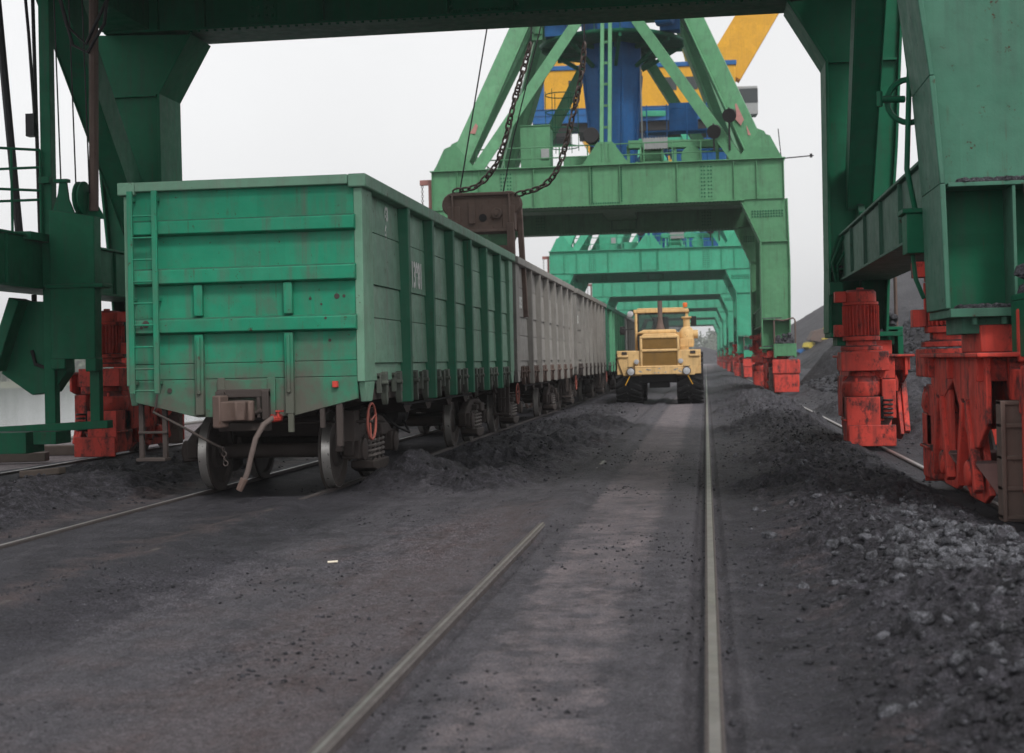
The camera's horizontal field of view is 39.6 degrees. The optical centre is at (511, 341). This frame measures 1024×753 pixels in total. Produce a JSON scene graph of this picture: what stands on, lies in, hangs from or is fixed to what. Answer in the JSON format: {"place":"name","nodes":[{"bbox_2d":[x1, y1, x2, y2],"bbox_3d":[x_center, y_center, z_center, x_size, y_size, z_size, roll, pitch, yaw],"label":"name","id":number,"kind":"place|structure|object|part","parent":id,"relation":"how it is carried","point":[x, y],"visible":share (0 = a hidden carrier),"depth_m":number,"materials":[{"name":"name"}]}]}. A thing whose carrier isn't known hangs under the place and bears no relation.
{"place":"outdoors","nodes":[
{"label":"outdoors","id":0,"kind":"place"},
{"bbox_2d":[0,378,69,387],"bbox_3d":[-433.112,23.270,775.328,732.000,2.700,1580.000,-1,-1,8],"label":"bank","id":1,"kind":"structure","parent":0,"point":[9,384],"depth_m":355.92,"materials":[{"name":"soil"}]},
{"bbox_2d":[0,359,113,381],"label":"treeline","id":2,"kind":"object","parent":1,"relation":"on","point":[80,363],"visible":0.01,"depth_m":419.32,"materials":[{"name":"grey plant"}]},
{"bbox_2d":[0,385,205,435],"bbox_3d":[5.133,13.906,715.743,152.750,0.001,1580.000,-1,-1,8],"label":"water","id":3,"kind":"structure","parent":0,"point":[20,406],"depth_m":142.07,"materials":[{"name":"grey liquid"}]},
{"bbox_2d":[71,420,203,439],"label":"quay","id":4,"kind":"structure","parent":0,"point":[193,422],"depth_m":41.66,"materials":[{"name":"concrete"}]},
{"bbox_2d":[0,0,917,343],"label":"sky","id":5,"kind":"structure","parent":0,"point":[385,108],"materials":[{"name":"white"}]},
{"bbox_2d":[0,364,1023,752],"bbox_3d":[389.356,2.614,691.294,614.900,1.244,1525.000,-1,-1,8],"label":"ground","id":6,"kind":"structure","parent":0,"point":[102,670],"depth_m":9.46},
{"bbox_2d":[0,452,48,462],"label":"timber baulk","id":7,"kind":"object","parent":6,"relation":"on","point":[31,457],"visible":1,"depth_m":25.04,"materials":[{"name":"wood"}]},
{"bbox_2d":[19,467,65,477],"bbox_3d":[-6.725,1.875,20.374,0.733,0.156,0.160,-2,-1,24],"label":"timber scrap","id":8,"kind":"object","parent":6,"relation":"on","point":[52,471],"visible":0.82,"depth_m":20.27,"materials":[{"name":"wood"}]},
{"bbox_2d":[42,445,73,455],"bbox_3d":[-8.979,2.106,27.516,2.300,0.190,0.350,-1,-1,8],"label":"timber baulk","id":9,"kind":"object","parent":6,"relation":"on","point":[54,450],"visible":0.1,"depth_m":27.30,"materials":[{"name":"wood"}]},
{"bbox_2d":[0,443,182,475],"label":"railway rail","id":10,"kind":"object","parent":6,"relation":"on","point":[61,464],"depth_m":24.59,"materials":[{"name":"metal"}]},
{"bbox_2d":[0,392,577,548],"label":"railway rail","id":11,"kind":"object","parent":6,"relation":"on","point":[98,520],"depth_m":16.39,"materials":[{"name":"metal"}]},
{"bbox_2d":[0,389,615,603],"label":"railway rail","id":12,"kind":"object","parent":6,"relation":"on","point":[344,485],"depth_m":25.62,"materials":[{"name":"metal"}]},
{"bbox_2d":[117,173,514,491],"bbox_3d":[-2.312,0.049,23.528,3.075,3.849,14.424,-1,-1,8],"label":"gondola wagon","id":13,"kind":"object","parent":12,"relation":"on","point":[335,323],"visible":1,"depth_m":17.10,"materials":[{"name":"green paint"}]},
{"bbox_3d":[-2.657,0.933,20.840,2.292,0.240,1.000,-1,-1,8],"label":"hatch door","id":14,"kind":"part","parent":13,"relation":"part of","materials":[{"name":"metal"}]},
{"bbox_3d":[-2.441,0.952,22.425,2.292,0.240,1.000,-1,-1,8],"label":"hatch door","id":15,"kind":"part","parent":13,"relation":"part of","materials":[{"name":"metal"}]},
{"bbox_3d":[-2.198,0.973,24.208,2.292,0.240,1.000,-1,-1,8],"label":"hatch door","id":16,"kind":"part","parent":13,"relation":"part of","materials":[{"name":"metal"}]},
{"bbox_3d":[-1.968,0.992,25.893,2.292,0.240,1.000,-1,-1,8],"label":"hatch door","id":17,"kind":"part","parent":13,"relation":"part of","materials":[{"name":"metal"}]},
{"bbox_2d":[410,256,574,433],"bbox_3d":[-0.457,0.208,37.152,3.075,3.849,14.424,-1,-1,8],"label":"gondola wagon","id":18,"kind":"object","parent":12,"relation":"on","point":[543,344],"visible":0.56,"depth_m":34.48,"materials":[{"name":"metal"}]},
{"bbox_3d":[-0.801,1.092,34.463,2.292,0.240,1.000,-1,-1,8],"label":"hatch door","id":19,"kind":"part","parent":18,"relation":"part of","materials":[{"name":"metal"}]},
{"bbox_3d":[-0.342,1.131,37.832,2.292,0.240,1.000,-1,-1,8],"label":"hatch door","id":20,"kind":"part","parent":18,"relation":"part of","materials":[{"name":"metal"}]},
{"bbox_2d":[520,288,606,409],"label":"gondola wagon","id":21,"kind":"object","parent":12,"relation":"on","point":[589,326],"visible":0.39,"depth_m":48.51,"materials":[{"name":"metal"}]},
{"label":"hatch door","id":22,"kind":"part","parent":21,"relation":"part of","materials":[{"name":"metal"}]},
{"bbox_2d":[576,305,625,397],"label":"gondola wagon","id":23,"kind":"object","parent":12,"relation":"on","point":[614,323],"visible":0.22,"depth_m":62.36,"materials":[{"name":"metal"}]},
{"bbox_2d":[0,437,834,752],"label":"road grit","id":24,"kind":"object","parent":6,"relation":"on","point":[424,611],"visible":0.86,"depth_m":9.54,"materials":[{"name":"black gravel"}]},
{"bbox_2d":[306,460,605,752],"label":"railway rail","id":25,"kind":"object","parent":6,"relation":"on","point":[341,731],"depth_m":7.45,"materials":[{"name":"metal"}]},
{"bbox_2d":[0,0,1023,521],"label":"portal crane","id":26,"kind":"object","parent":6,"relation":"on","point":[942,216],"visible":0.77,"depth_m":22.79,"materials":[{"name":"green paint"}]},
{"bbox_2d":[459,29,487,192],"bbox_3d":[-0.010,-17.645,32.322,3.030,28.679,0.317,-1,-1,-14],"label":"hoisting rope","id":27,"kind":"object","parent":26,"relation":"hanging from","point":[473,109],"visible":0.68,"depth_m":31.86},
{"bbox_2d":[503,26,540,190],"bbox_3d":[0.548,-17.641,32.151,2.147,28.716,0.555,-1,-1,-24],"label":"hoisting rope","id":28,"kind":"object","parent":26,"relation":"hanging from","point":[521,107],"visible":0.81,"depth_m":31.71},
{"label":"hoisting rope","id":29,"kind":"object","parent":26,"relation":"hanging from","visible":0},
{"bbox_2d":[452,41,531,192],"bbox_3d":[-0.450,-4.997,31.811,1.893,3.348,0.144,-1,-1,8],"label":"chain","id":30,"kind":"object","parent":29,"relation":"hanging from","point":[517,89],"visible":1,"depth_m":31.74,"materials":[{"name":"metal"}]},
{"bbox_2d":[442,191,528,316],"bbox_3d":[-0.641,-1.452,31.998,1.938,3.799,1.600,-1,-1,8],"label":"grab bucket","id":31,"kind":"object","parent":30,"relation":"hanging from","point":[480,213],"visible":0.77,"depth_m":31.79,"materials":[{"name":"brown metal"}]},
{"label":"hoisting rope","id":32,"kind":"object","parent":26,"relation":"hanging from","visible":0},
{"bbox_2d":[514,41,586,196],"bbox_3d":[0.853,-4.941,31.633,1.697,3.411,0.144,-1,-1,8],"label":"chain","id":33,"kind":"object","parent":32,"relation":"hanging from","point":[569,124],"visible":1,"depth_m":31.56,"materials":[{"name":"metal"}]},
{"bbox_2d":[0,384,1023,752],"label":"coal gravel","id":34,"kind":"structure","parent":6,"relation":"on","point":[996,690],"depth_m":7.97,"materials":[{"name":"black gravel"}]},
{"bbox_2d":[420,18,813,393],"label":"portal crane","id":35,"kind":"object","parent":6,"relation":"on","point":[729,175],"visible":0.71,"depth_m":61.26,"materials":[{"name":"green paint"}]},
{"bbox_2d":[612,315,634,389],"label":"gondola wagon","id":36,"kind":"object","parent":6,"relation":"on","point":[629,336],"visible":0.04,"depth_m":76.23,"materials":[{"name":"metal"}]},
{"bbox_2d":[554,61,735,371],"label":"portal crane","id":37,"kind":"object","parent":6,"relation":"on","point":[612,294],"visible":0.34,"depth_m":145.40,"materials":[{"name":"teal paint"}]},
{"bbox_2d":[571,62,727,368],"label":"portal crane","id":38,"kind":"object","parent":6,"relation":"on","point":[692,306],"visible":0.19,"depth_m":184.23,"materials":[{"name":"teal paint"}]},
{"bbox_2d":[583,142,719,364],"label":"portal crane","id":39,"kind":"object","parent":6,"relation":"on","point":[707,323],"visible":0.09,"depth_m":275.77,"materials":[{"name":"teal paint"}]},
{"bbox_2d":[533,14,778,377],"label":"portal crane","id":40,"kind":"object","parent":6,"relation":"on","point":[652,257],"visible":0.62,"depth_m":109.05,"materials":[{"name":"teal paint"}]},
{"bbox_2d":[615,301,703,403],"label":"wheel loader","id":41,"kind":"object","parent":6,"relation":"on","point":[662,355],"visible":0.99,"depth_m":49.42,"materials":[{"name":"yellow metal"}]},
{"bbox_2d":[633,238,722,366],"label":"portal crane","id":42,"kind":"object","parent":6,"relation":"on","point":[706,315],"visible":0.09,"depth_m":227.20,"materials":[{"name":"teal paint"}]},
{"bbox_2d":[694,347,717,363],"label":"building","id":43,"kind":"structure","parent":6,"relation":"on","point":[709,356],"depth_m":389.16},
{"bbox_2d":[704,372,725,752],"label":"railway rail","id":44,"kind":"object","parent":6,"relation":"on","point":[714,733],"visible":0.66,"depth_m":7.89,"materials":[{"name":"metal"}]},
{"bbox_2d":[678,324,791,349],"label":"wood","id":45,"kind":"object","parent":6,"relation":"on","point":[710,342],"visible":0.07,"depth_m":671.93,"materials":[{"name":"grey plant"}]},
{"bbox_2d":[800,344,840,383],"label":"coal pile","id":46,"kind":"object","parent":6,"relation":"on","point":[825,364],"visible":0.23,"depth_m":69.77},
{"bbox_2d":[789,271,924,361],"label":"coal pile","id":47,"kind":"object","parent":6,"relation":"on","point":[908,292],"visible":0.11,"depth_m":196.22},
{"bbox_2d":[797,348,805,353],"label":"dumped machinery","id":48,"kind":"object","parent":47,"relation":"on","point":[799,351],"visible":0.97,"depth_m":193.04,"materials":[{"name":"blue paint"}]},
{"bbox_2d":[802,341,814,348],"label":"grab bucket","id":49,"kind":"object","parent":47,"relation":"on","point":[807,345],"visible":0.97,"depth_m":192.91,"materials":[{"name":"yellow paint"}]},
{"bbox_2d":[806,327,827,341],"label":"grab bucket","id":50,"kind":"object","parent":47,"relation":"on","point":[817,335],"visible":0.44,"depth_m":192.76,"materials":[{"name":"metal"}]},
{"bbox_2d":[696,418,1023,719],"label":"coal pile","id":51,"kind":"object","parent":6,"relation":"on","point":[900,534],"visible":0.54,"depth_m":9.88,"materials":[{"name":"black coal"}]},
{"bbox_2d":[800,305,922,368],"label":"coal pile","id":52,"kind":"object","parent":6,"relation":"on","point":[811,360],"visible":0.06,"depth_m":112.51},
{"bbox_2d":[745,378,1023,522],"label":"railway rail","id":53,"kind":"object","parent":6,"relation":"on","point":[993,503],"visible":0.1,"depth_m":20.80,"materials":[{"name":"metal"}]},
{"bbox_2d":[892,324,959,372],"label":"coal pile","id":54,"kind":"object","parent":6,"relation":"on","point":[917,337],"visible":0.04,"depth_m":55.28,"materials":[{"name":"black stone"}]},
{"bbox_2d":[801,308,961,392],"bbox_3d":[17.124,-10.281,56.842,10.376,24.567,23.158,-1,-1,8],"label":"pile rubble","id":55,"kind":"object","parent":54,"relation":"on","point":[824,384],"visible":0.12,"depth_m":56.44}
]}

